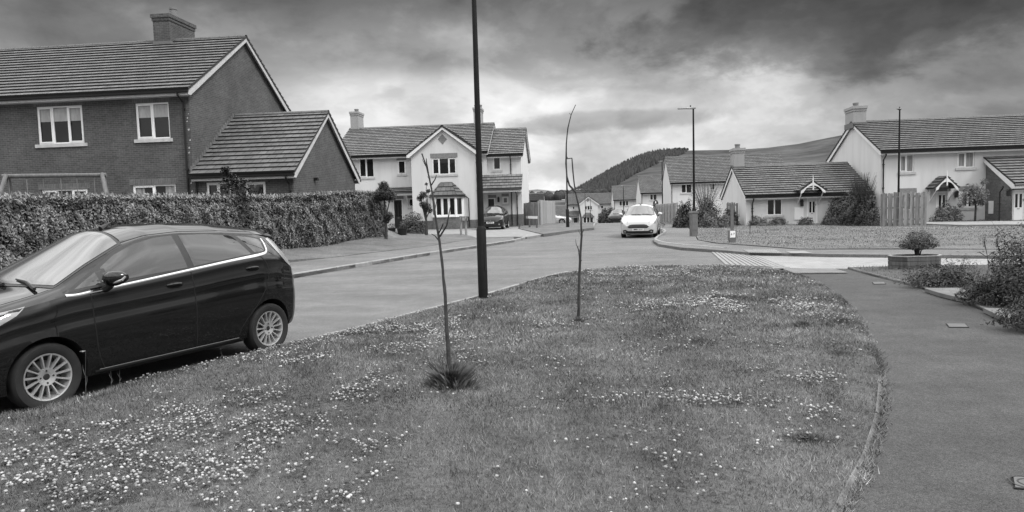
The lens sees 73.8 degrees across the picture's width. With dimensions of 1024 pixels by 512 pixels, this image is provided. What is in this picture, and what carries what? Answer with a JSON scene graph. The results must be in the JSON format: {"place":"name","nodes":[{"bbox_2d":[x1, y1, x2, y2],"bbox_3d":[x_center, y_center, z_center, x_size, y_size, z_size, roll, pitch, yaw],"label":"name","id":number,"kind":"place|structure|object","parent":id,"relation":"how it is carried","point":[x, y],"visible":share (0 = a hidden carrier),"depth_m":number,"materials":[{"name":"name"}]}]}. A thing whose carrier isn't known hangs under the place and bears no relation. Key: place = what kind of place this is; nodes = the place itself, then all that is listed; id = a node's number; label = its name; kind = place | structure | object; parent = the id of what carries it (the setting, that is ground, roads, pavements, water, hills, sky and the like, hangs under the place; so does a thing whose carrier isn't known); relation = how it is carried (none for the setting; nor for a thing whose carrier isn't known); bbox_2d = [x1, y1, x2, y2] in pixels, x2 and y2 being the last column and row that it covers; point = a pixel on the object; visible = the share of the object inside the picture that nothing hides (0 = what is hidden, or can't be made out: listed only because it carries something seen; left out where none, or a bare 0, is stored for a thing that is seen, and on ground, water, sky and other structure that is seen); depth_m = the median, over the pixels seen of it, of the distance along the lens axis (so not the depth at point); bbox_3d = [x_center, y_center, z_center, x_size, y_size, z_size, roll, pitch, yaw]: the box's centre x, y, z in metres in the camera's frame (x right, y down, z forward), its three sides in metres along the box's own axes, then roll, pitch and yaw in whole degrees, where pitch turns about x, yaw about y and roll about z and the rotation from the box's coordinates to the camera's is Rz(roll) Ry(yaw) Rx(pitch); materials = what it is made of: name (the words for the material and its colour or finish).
{"place":"outdoors","nodes":[
{"label":"outdoors","id":0,"kind":"place"},
{"bbox_2d":[280,227,475,261],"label":"lawn","id":1,"kind":"structure","parent":0,"point":[395,240],"depth_m":27.90,"materials":[{"name":"plant"}]},
{"bbox_2d":[0,172,107,196],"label":"swing set","id":2,"kind":"object","parent":1,"relation":"on","point":[8,177],"visible":0.39,"depth_m":19.64,"materials":[{"name":"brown wood"}]},
{"bbox_2d":[0,7,360,206],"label":"brick house","id":3,"kind":"structure","parent":1,"relation":"on","point":[174,105],"depth_m":27.44,"materials":[{"name":"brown brick"}]},
{"bbox_2d":[32,101,87,147],"bbox_3d":[-18.020,-5.276,27.241,2.232,1.842,0.150,-1,4,6],"label":"window","id":4,"kind":"structure","parent":3,"relation":"in","point":[60,124],"depth_m":27.28,"materials":[{"name":"white plastic"}]},
{"bbox_2d":[38,183,89,205],"bbox_3d":[-17.977,-2.107,27.486,2.213,1.600,0.150,-1,4,6],"label":"window","id":5,"kind":"structure","parent":3,"relation":"in","point":[71,187],"depth_m":27.44,"materials":[{"name":"white plastic"}]},
{"bbox_2d":[132,97,172,142],"bbox_3d":[-14.118,-5.357,26.831,1.598,1.758,0.150,-1,4,6],"label":"window","id":6,"kind":"structure","parent":3,"relation":"in","point":[153,125],"depth_m":26.87,"materials":[{"name":"white plastic"}]},
{"bbox_2d":[129,178,177,204],"bbox_3d":[-14.164,-2.248,27.079,2.019,1.600,0.150,-1,4,6],"label":"window","id":7,"kind":"structure","parent":3,"relation":"in","point":[155,186],"depth_m":27.06,"materials":[{"name":"white plastic"}]},
{"bbox_2d":[203,180,230,195],"bbox_3d":[-11.486,-2.151,26.831,1.212,1.916,0.108,-1,4,6],"label":"window","id":8,"kind":"structure","parent":3,"relation":"in","point":[211,186],"depth_m":26.82,"materials":[{"name":"white plastic"}]},
{"bbox_2d":[242,179,267,195],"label":"window","id":9,"kind":"structure","parent":3,"relation":"in","point":[259,184],"depth_m":26.65,"materials":[{"name":"white plastic"}]},
{"bbox_2d":[0,190,387,268],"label":"hedge","id":10,"kind":"object","parent":1,"relation":"on","point":[301,220],"visible":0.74,"depth_m":19.09,"materials":[{"name":"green plant"}]},
{"bbox_2d":[213,166,257,224],"bbox_3d":[-8.734,-1.686,21.539,1.587,2.333,1.216,0,5,26],"label":"tree","id":11,"kind":"object","parent":10,"relation":"in","point":[243,216],"visible":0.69,"depth_m":21.40,"materials":[{"name":"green plant"}]},
{"bbox_2d":[371,181,396,238],"bbox_3d":[-5.926,-2.047,31.765,1.282,2.966,0.935,-2,4,0],"label":"tree","id":12,"kind":"object","parent":1,"relation":"on","point":[382,193],"visible":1,"depth_m":31.63,"materials":[{"name":"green plant"}]},
{"bbox_2d":[399,211,424,233],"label":"shrub","id":13,"kind":"object","parent":1,"relation":"on","point":[413,226],"visible":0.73,"depth_m":40.22,"materials":[{"name":"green plant"}]},
{"bbox_2d":[416,183,432,234],"bbox_3d":[-4.927,-2.623,38.545,0.957,3.045,0.573,-2,4,0],"label":"tree","id":14,"kind":"object","parent":1,"relation":"on","point":[426,206],"visible":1,"depth_m":38.48,"materials":[{"name":"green plant"}]},
{"bbox_2d":[289,237,514,277],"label":"footway","id":15,"kind":"structure","parent":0,"point":[301,266],"depth_m":22.84,"materials":[{"name":"concrete"}]},
{"bbox_2d":[0,223,882,414],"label":"road","id":16,"kind":"structure","parent":0,"point":[329,302],"depth_m":16.31,"materials":[{"name":"grey asphalt"}]},
{"bbox_2d":[0,211,294,409],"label":"parked car","id":17,"kind":"object","parent":16,"relation":"on","point":[106,298],"visible":1,"depth_m":6.81,"materials":[{"name":"black paint"}]},
{"bbox_2d":[293,238,521,277],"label":"kerb","id":18,"kind":"structure","parent":16,"relation":"on","point":[367,263],"depth_m":21.61,"materials":[{"name":"concrete"}]},
{"bbox_2d":[288,271,569,342],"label":"kerb","id":19,"kind":"structure","parent":16,"relation":"on","point":[443,304],"depth_m":11.82,"materials":[{"name":"concrete"}]},
{"bbox_2d":[608,209,624,222],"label":"parked car","id":20,"kind":"object","parent":16,"relation":"on","point":[613,216],"visible":0.78,"depth_m":80.29,"materials":[{"name":"black paint"}]},
{"bbox_2d":[618,204,662,236],"bbox_3d":[6.308,-1.825,33.368,2.119,1.694,3.953,0,4,15],"label":"parked car","id":21,"kind":"object","parent":16,"relation":"on","point":[640,219],"visible":1,"depth_m":31.86,"materials":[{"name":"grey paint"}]},
{"bbox_2d":[654,228,726,247],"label":"kerb","id":22,"kind":"structure","parent":16,"relation":"on","point":[657,236],"depth_m":25.41,"materials":[{"name":"concrete"}]},
{"bbox_2d":[711,252,789,267],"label":"ramp paving","id":23,"kind":"structure","parent":16,"relation":"on","point":[751,258],"depth_m":18.46,"materials":[{"name":"grey concrete"}]},
{"bbox_2d":[832,383,881,511],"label":"path edging","id":24,"kind":"object","parent":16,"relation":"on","point":[850,480],"visible":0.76,"depth_m":4.23,"materials":[{"name":"concrete"}]},
{"bbox_2d":[848,267,1023,330],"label":"path edging","id":25,"kind":"object","parent":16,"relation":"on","point":[866,272],"visible":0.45,"depth_m":13.20,"materials":[{"name":"concrete"}]},
{"bbox_2d":[0,264,884,511],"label":"grass verge ground","id":26,"kind":"structure","parent":0,"point":[663,489],"depth_m":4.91,"materials":[{"name":"plant"}]},
{"bbox_2d":[421,153,450,369],"bbox_3d":[-0.642,0.156,6.044,0.244,2.119,0.108,-2,4,0],"label":"sapling","id":27,"kind":"object","parent":26,"relation":"on","point":[448,350],"visible":0.97,"depth_m":6.04,"materials":[{"name":"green plant"}]},
{"bbox_2d":[0,264,880,511],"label":"clover","id":28,"kind":"object","parent":26,"relation":"on","point":[65,464],"depth_m":4.93,"materials":[{"name":"grey plant"}]},
{"bbox_2d":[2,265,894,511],"bbox_3d":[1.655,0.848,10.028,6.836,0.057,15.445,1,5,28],"label":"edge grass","id":29,"kind":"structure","parent":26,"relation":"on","point":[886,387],"depth_m":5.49,"materials":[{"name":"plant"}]},
{"bbox_2d":[414,356,490,392],"bbox_3d":[-0.557,1.053,6.118,0.730,0.267,0.494,-3,4,-14],"label":"grass tuft","id":30,"kind":"object","parent":26,"relation":"on","point":[457,375],"visible":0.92,"depth_m":6.05,"materials":[{"name":"plant"}]},
{"bbox_2d":[472,0,487,298],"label":"street lamp","id":31,"kind":"object","parent":26,"relation":"on","point":[482,262],"visible":0.9,"depth_m":11.74,"materials":[{"name":"black metal"}]},
{"bbox_2d":[565,105,583,317],"bbox_3d":[0.859,-0.553,9.330,0.238,2.984,0.132,-2,4,0],"label":"sapling","id":32,"kind":"object","parent":26,"relation":"on","point":[579,268],"visible":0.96,"depth_m":9.32,"materials":[{"name":"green plant"}]},
{"bbox_2d":[770,319,822,328],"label":"grass tuft","id":33,"kind":"object","parent":26,"relation":"on","point":[800,323],"visible":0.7,"depth_m":8.50,"materials":[{"name":"plant"}]},
{"bbox_2d":[756,430,872,452],"bbox_3d":[1.959,1.200,4.528,0.870,0.070,0.484,-2,4,0],"label":"grass tuft","id":34,"kind":"object","parent":26,"relation":"on","point":[812,437],"visible":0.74,"depth_m":4.50,"materials":[{"name":"plant"}]},
{"bbox_2d":[818,317,873,325],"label":"grass tuft","id":35,"kind":"object","parent":26,"relation":"on","point":[844,319],"visible":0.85,"depth_m":8.70,"materials":[{"name":"plant"}]},
{"bbox_2d":[820,349,881,359],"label":"grass tuft","id":36,"kind":"object","parent":26,"relation":"on","point":[841,351],"visible":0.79,"depth_m":6.92,"materials":[{"name":"plant"}]},
{"bbox_2d":[428,226,541,238],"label":"driveway","id":37,"kind":"structure","parent":0,"point":[499,232],"depth_m":40.34,"materials":[{"name":"concrete"}]},
{"bbox_2d":[484,206,508,228],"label":"parked car","id":38,"kind":"object","parent":37,"relation":"on","point":[496,216],"visible":0.84,"depth_m":45.01,"materials":[{"name":"black paint"}]},
{"bbox_2d":[0,0,1023,190],"label":"sky","id":39,"kind":"structure","parent":0,"point":[755,73],"materials":[{"name":"grey"}]},
{"bbox_2d":[519,222,594,236],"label":"verge","id":40,"kind":"structure","parent":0,"point":[548,229],"depth_m":42.65,"materials":[{"name":"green concrete"}]},
{"bbox_2d":[524,202,540,224],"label":"fence","id":41,"kind":"object","parent":40,"relation":"on","point":[530,209],"visible":0.61,"depth_m":50.70,"materials":[{"name":"grey wood"}]},
{"bbox_2d":[538,200,555,224],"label":"fence","id":42,"kind":"object","parent":40,"relation":"on","point":[547,211],"visible":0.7,"depth_m":54.49,"materials":[{"name":"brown wood"}]},
{"bbox_2d":[518,223,808,269],"bbox_3d":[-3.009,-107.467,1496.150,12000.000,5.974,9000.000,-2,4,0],"label":"ground","id":43,"kind":"structure","parent":0,"point":[714,242],"depth_m":16.61,"materials":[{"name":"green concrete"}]},
{"bbox_2d":[343,105,530,228],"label":"white house","id":44,"kind":"structure","parent":43,"relation":"on","point":[392,156],"depth_m":49.76,"materials":[{"name":"paint"}]},
{"bbox_2d":[359,156,374,178],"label":"window","id":45,"kind":"structure","parent":44,"relation":"in","point":[366,166],"depth_m":50.37,"materials":[{"name":"white plastic"}]},
{"bbox_2d":[394,200,401,227],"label":"door","id":46,"kind":"structure","parent":44,"relation":"in","point":[397,203],"depth_m":50.39,"materials":[{"name":"black wood"}]},
{"bbox_2d":[396,158,406,175],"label":"window","id":47,"kind":"structure","parent":44,"relation":"in","point":[401,161],"depth_m":50.10,"materials":[{"name":"white plastic"}]},
{"bbox_2d":[430,153,457,176],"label":"window","id":48,"kind":"structure","parent":44,"relation":"in","point":[443,164],"depth_m":48.49,"materials":[{"name":"white plastic"}]},
{"bbox_2d":[431,197,463,216],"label":"bay window","id":49,"kind":"structure","parent":44,"relation":"in","point":[443,204],"depth_m":47.91,"materials":[{"name":"white plastic"}]},
{"bbox_2d":[491,151,502,171],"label":"window","id":50,"kind":"structure","parent":44,"relation":"in","point":[496,161],"depth_m":49.75,"materials":[{"name":"white plastic"}]},
{"bbox_2d":[529,193,544,202],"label":"garage","id":51,"kind":"structure","parent":43,"relation":"on","point":[535,197],"depth_m":74.89,"materials":[{"name":"grey tile"}]},
{"bbox_2d":[565,193,610,222],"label":"white house","id":52,"kind":"structure","parent":43,"relation":"on","point":[599,202],"depth_m":138.64,"materials":[{"name":"white paint"}]},
{"bbox_2d":[597,207,620,222],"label":"shrub","id":53,"kind":"object","parent":43,"relation":"on","point":[603,217],"visible":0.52,"depth_m":87.39,"materials":[{"name":"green plant"}]},
{"bbox_2d":[610,185,635,210],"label":"white house","id":54,"kind":"structure","parent":43,"relation":"on","point":[616,199],"depth_m":126.32,"materials":[{"name":"white paint"}]},
{"bbox_2d":[635,174,661,204],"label":"white house","id":55,"kind":"structure","parent":43,"relation":"on","point":[648,190],"depth_m":106.52,"materials":[{"name":"white paint"}]},
{"bbox_2d":[652,202,677,223],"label":"fence","id":56,"kind":"object","parent":43,"relation":"on","point":[668,210],"visible":0.6,"depth_m":50.25,"materials":[{"name":"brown wood"}]},
{"bbox_2d":[660,153,783,218],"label":"white house","id":57,"kind":"structure","parent":43,"relation":"on","point":[677,171],"depth_m":84.71,"materials":[{"name":"white tile"}]},
{"bbox_2d":[617,135,841,185],"bbox_3d":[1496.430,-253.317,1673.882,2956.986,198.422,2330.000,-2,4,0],"label":"moor hill","id":58,"kind":"structure","parent":0,"point":[817,151],"depth_m":1629.60,"materials":[{"name":"plant"}]},
{"bbox_2d":[530,147,688,200],"bbox_3d":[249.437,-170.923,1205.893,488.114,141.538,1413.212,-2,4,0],"label":"distant trees","id":59,"kind":"object","parent":58,"relation":"on","point":[556,195],"visible":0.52,"depth_m":557.82,"materials":[{"name":"plant"}]},
{"bbox_2d":[575,147,687,190],"bbox_3d":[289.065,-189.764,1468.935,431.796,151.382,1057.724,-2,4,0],"label":"conifer forest","id":60,"kind":"object","parent":58,"relation":"on","point":[615,175],"visible":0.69,"depth_m":1544.66,"materials":[{"name":"plant"}]},
{"bbox_2d":[653,222,1023,258],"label":"footway","id":61,"kind":"structure","parent":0,"point":[674,234],"depth_m":20.14,"materials":[{"name":"concrete"}]},
{"bbox_2d":[677,105,695,210],"bbox_3d":[8.144,-3.937,31.748,0.819,6.044,0.315,-1,4,7],"label":"street lamp","id":62,"kind":"object","parent":61,"relation":"on","point":[693,108],"visible":0.77,"depth_m":31.63,"materials":[{"name":"grey metal"}]},
{"bbox_2d":[689,211,698,235],"bbox_3d":[8.012,-1.430,30.102,0.340,1.100,0.300,-2,4,-11],"label":"cabinet","id":63,"kind":"object","parent":61,"relation":"on","point":[693,220],"visible":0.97,"depth_m":29.99,"materials":[{"name":"grey metal"}]},
{"bbox_2d":[744,249,780,252],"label":"tactile paving","id":64,"kind":"structure","parent":61,"relation":"on","point":[763,251],"depth_m":20.34,"materials":[{"name":"grey concrete"}]},
{"bbox_2d":[696,219,1023,249],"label":"lawn","id":65,"kind":"structure","parent":0,"point":[972,246],"depth_m":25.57,"materials":[{"name":"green plant"}]},
{"bbox_2d":[672,199,698,227],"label":"shrub","id":66,"kind":"object","parent":65,"relation":"on","point":[681,220],"visible":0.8,"depth_m":39.68,"materials":[{"name":"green plant"}]},
{"bbox_2d":[685,174,723,216],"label":"tree","id":67,"kind":"object","parent":65,"relation":"on","point":[701,198],"visible":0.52,"depth_m":59.69,"materials":[{"name":"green plant"}]},
{"bbox_2d":[696,198,721,225],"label":"shrub","id":68,"kind":"object","parent":65,"relation":"on","point":[704,209],"visible":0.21,"depth_m":39.75,"materials":[{"name":"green plant"}]},
{"bbox_2d":[698,210,735,227],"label":"shrub","id":69,"kind":"object","parent":65,"relation":"on","point":[722,221],"visible":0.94,"depth_m":38.30,"materials":[{"name":"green plant"}]},
{"bbox_2d":[728,205,736,241],"bbox_3d":[7.953,-1.150,24.656,0.290,1.360,0.131,-2,4,0],"label":"marker post","id":70,"kind":"object","parent":65,"relation":"on","point":[732,234],"visible":0.98,"depth_m":24.63,"materials":[{"name":"grey metal"}]},
{"bbox_2d":[749,214,772,225],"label":"shrub","id":71,"kind":"object","parent":65,"relation":"on","point":[760,221],"visible":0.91,"depth_m":39.21,"materials":[{"name":"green plant"}]},
{"bbox_2d":[720,144,873,224],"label":"bungalow","id":72,"kind":"object","parent":65,"relation":"on","point":[791,193],"visible":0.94,"depth_m":40.27,"materials":[{"name":"white tile"}]},
{"bbox_2d":[765,195,783,217],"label":"window","id":73,"kind":"structure","parent":72,"relation":"in","point":[774,206],"depth_m":39.78,"materials":[{"name":"white plastic"}]},
{"bbox_2d":[808,199,815,222],"bbox_3d":[17.373,-2.604,39.540,0.461,1.366,0.080,-1,4,7],"label":"door","id":74,"kind":"structure","parent":72,"relation":"in","point":[811,202],"depth_m":39.54,"materials":[{"name":"white"}]},
{"bbox_2d":[821,213,841,224],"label":"shrub","id":75,"kind":"object","parent":65,"relation":"on","point":[827,221],"visible":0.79,"depth_m":37.13,"materials":[{"name":"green plant"}]},
{"bbox_2d":[821,185,854,223],"bbox_3d":[18.701,-2.947,38.911,2.248,2.334,2.702,2,6,41],"label":"bush","id":76,"kind":"object","parent":65,"relation":"on","point":[838,209],"visible":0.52,"depth_m":38.44,"materials":[{"name":"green plant"}]},
{"bbox_2d":[841,172,879,225],"bbox_3d":[18.185,-2.945,35.530,1.996,2.851,2.248,1,5,28],"label":"bush","id":77,"kind":"object","parent":65,"relation":"on","point":[862,211],"visible":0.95,"depth_m":35.16,"materials":[{"name":"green plant"}]},
{"bbox_2d":[700,219,1022,246],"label":"lawn clover flowers","id":78,"kind":"object","parent":65,"relation":"on","point":[846,234],"visible":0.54,"depth_m":26.57,"materials":[{"name":"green plant"}]},
{"bbox_2d":[829,219,904,225],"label":"weeds","id":79,"kind":"object","parent":65,"relation":"on","point":[874,223],"visible":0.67,"depth_m":35.05,"materials":[{"name":"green plant"}]},
{"bbox_2d":[897,107,901,213],"bbox_3d":[20.335,-4.643,35.904,0.240,6.350,0.629,1,5,33],"label":"street lamp","id":80,"kind":"object","parent":65,"relation":"on","point":[898,185],"visible":0.62,"depth_m":36.03,"materials":[{"name":"black metal"}]},
{"bbox_2d":[880,192,926,225],"bbox_3d":[19.246,-2.288,33.543,2.133,1.727,0.131,-1,4,6],"label":"fence","id":81,"kind":"object","parent":65,"relation":"on","point":[920,207],"visible":0.94,"depth_m":33.50,"materials":[{"name":"grey wood"}]},
{"bbox_2d":[826,103,1023,221],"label":"white house","id":82,"kind":"structure","parent":65,"relation":"on","point":[944,160],"depth_m":38.25,"materials":[{"name":"white paint"}]},
{"bbox_2d":[897,150,915,174],"bbox_3d":[22.113,-5.258,38.251,0.970,1.385,0.150,-1,4,7],"label":"window","id":83,"kind":"structure","parent":82,"relation":"in","point":[906,161],"depth_m":38.28,"materials":[{"name":"white plastic"}]},
{"bbox_2d":[937,192,946,217],"bbox_3d":[24.077,-2.796,38.240,0.504,1.508,0.080,-1,4,7],"label":"door","id":84,"kind":"structure","parent":82,"relation":"in","point":[941,197],"depth_m":38.22,"materials":[{"name":"white"}]},
{"bbox_2d":[955,148,976,169],"bbox_3d":[25.172,-5.405,37.870,1.091,1.267,0.150,-1,4,7],"label":"window","id":85,"kind":"structure","parent":82,"relation":"in","point":[965,161],"depth_m":37.90,"materials":[{"name":"white plastic"}]},
{"bbox_2d":[959,186,977,209],"bbox_3d":[25.409,-3.230,38.012,0.989,1.322,0.150,-1,4,7],"label":"window","id":86,"kind":"structure","parent":82,"relation":"in","point":[968,206],"depth_m":38.01,"materials":[{"name":"white plastic"}]},
{"bbox_2d":[1013,191,1023,219],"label":"door","id":87,"kind":"structure","parent":82,"relation":"in","point":[1018,209],"depth_m":35.36,"materials":[{"name":"white"}]},
{"bbox_2d":[929,203,964,221],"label":"shrub","id":88,"kind":"object","parent":65,"relation":"on","point":[947,215],"visible":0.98,"depth_m":36.98,"materials":[{"name":"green plant"}]},
{"bbox_2d":[957,178,989,220],"bbox_3d":[24.311,-2.901,35.964,1.580,2.351,1.059,0,5,21],"label":"tree","id":89,"kind":"object","parent":65,"relation":"on","point":[980,201],"visible":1,"depth_m":35.90,"materials":[{"name":"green plant"}]},
{"bbox_2d":[754,255,1023,268],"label":"side road","id":90,"kind":"structure","parent":0,"point":[818,262],"depth_m":17.25,"materials":[{"name":"white concrete"}]},
{"bbox_2d":[783,269,1023,511],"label":"footpath","id":91,"kind":"structure","parent":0,"point":[955,430],"depth_m":5.44,"materials":[{"name":"grey asphalt"}]},
{"bbox_2d":[1008,475,1023,489],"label":"utility cover","id":92,"kind":"object","parent":91,"relation":"on","point":[1018,483],"visible":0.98,"depth_m":3.90,"materials":[{"name":"grey metal"}]},
{"bbox_2d":[853,263,1023,327],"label":"garden ground","id":93,"kind":"structure","parent":0,"point":[898,272],"depth_m":13.93,"materials":[{"name":"plant"}]},
{"bbox_2d":[887,253,941,269],"bbox_3d":[8.823,0.129,14.939,1.081,0.308,0.577,-2,4,1],"label":"planter","id":94,"kind":"object","parent":93,"relation":"on","point":[902,261],"visible":0.91,"depth_m":14.68,"materials":[{"name":"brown wood"}]},
{"bbox_2d":[895,229,939,255],"bbox_3d":[8.865,-0.244,14.907,0.946,0.690,0.667,-2,4,-3],"label":"shrub","id":95,"kind":"object","parent":94,"relation":"in","point":[915,246],"visible":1,"depth_m":14.80,"materials":[{"name":"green plant"}]},
{"bbox_2d":[893,260,962,287],"bbox_3d":[7.415,0.304,12.078,1.153,0.519,0.814,-2,4,-5],"label":"shrub","id":96,"kind":"object","parent":93,"relation":"on","point":[922,280],"visible":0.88,"depth_m":12.01,"materials":[{"name":"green plant"}]},
{"bbox_2d":[925,288,971,301],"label":"garden slab","id":97,"kind":"structure","parent":93,"relation":"on","point":[944,293],"depth_m":11.06,"materials":[{"name":"grey concrete"}]},
{"bbox_2d":[925,251,985,286],"bbox_3d":[7.809,0.238,12.004,0.893,0.638,0.807,1,5,35],"label":"shrub","id":98,"kind":"object","parent":93,"relation":"on","point":[960,283],"visible":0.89,"depth_m":11.91,"materials":[{"name":"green plant"}]},
{"bbox_2d":[952,272,1017,305],"bbox_3d":[6.954,0.490,10.015,0.854,0.482,0.881,1,5,34],"label":"shrub","id":99,"kind":"object","parent":93,"relation":"on","point":[979,293],"visible":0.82,"depth_m":9.91,"materials":[{"name":"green plant"}]},
{"bbox_2d":[983,308,1015,320],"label":"garden slab","id":100,"kind":"structure","parent":93,"relation":"on","point":[990,311],"depth_m":9.12,"materials":[{"name":"grey concrete"}]},
{"bbox_2d":[976,219,1023,308],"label":"shrub","id":101,"kind":"object","parent":93,"relation":"on","point":[1007,265],"visible":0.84,"depth_m":9.73,"materials":[{"name":"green plant"}]},
{"bbox_2d":[980,289,1023,330],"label":"shrub","id":102,"kind":"object","parent":93,"relation":"on","point":[1018,322],"visible":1,"depth_m":8.14,"materials":[{"name":"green plant"}]},
{"bbox_2d":[892,221,1023,225],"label":"house drive","id":103,"kind":"structure","parent":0,"point":[978,223],"depth_m":32.84,"materials":[{"name":"concrete"}]},
{"label":"tactile bed","id":104,"kind":"structure","parent":0,"visible":0},
{"bbox_2d":[784,268,846,273],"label":"tactile paving","id":105,"kind":"structure","parent":104,"relation":"on","point":[816,270],"depth_m":15.07,"materials":[{"name":"grey concrete"}]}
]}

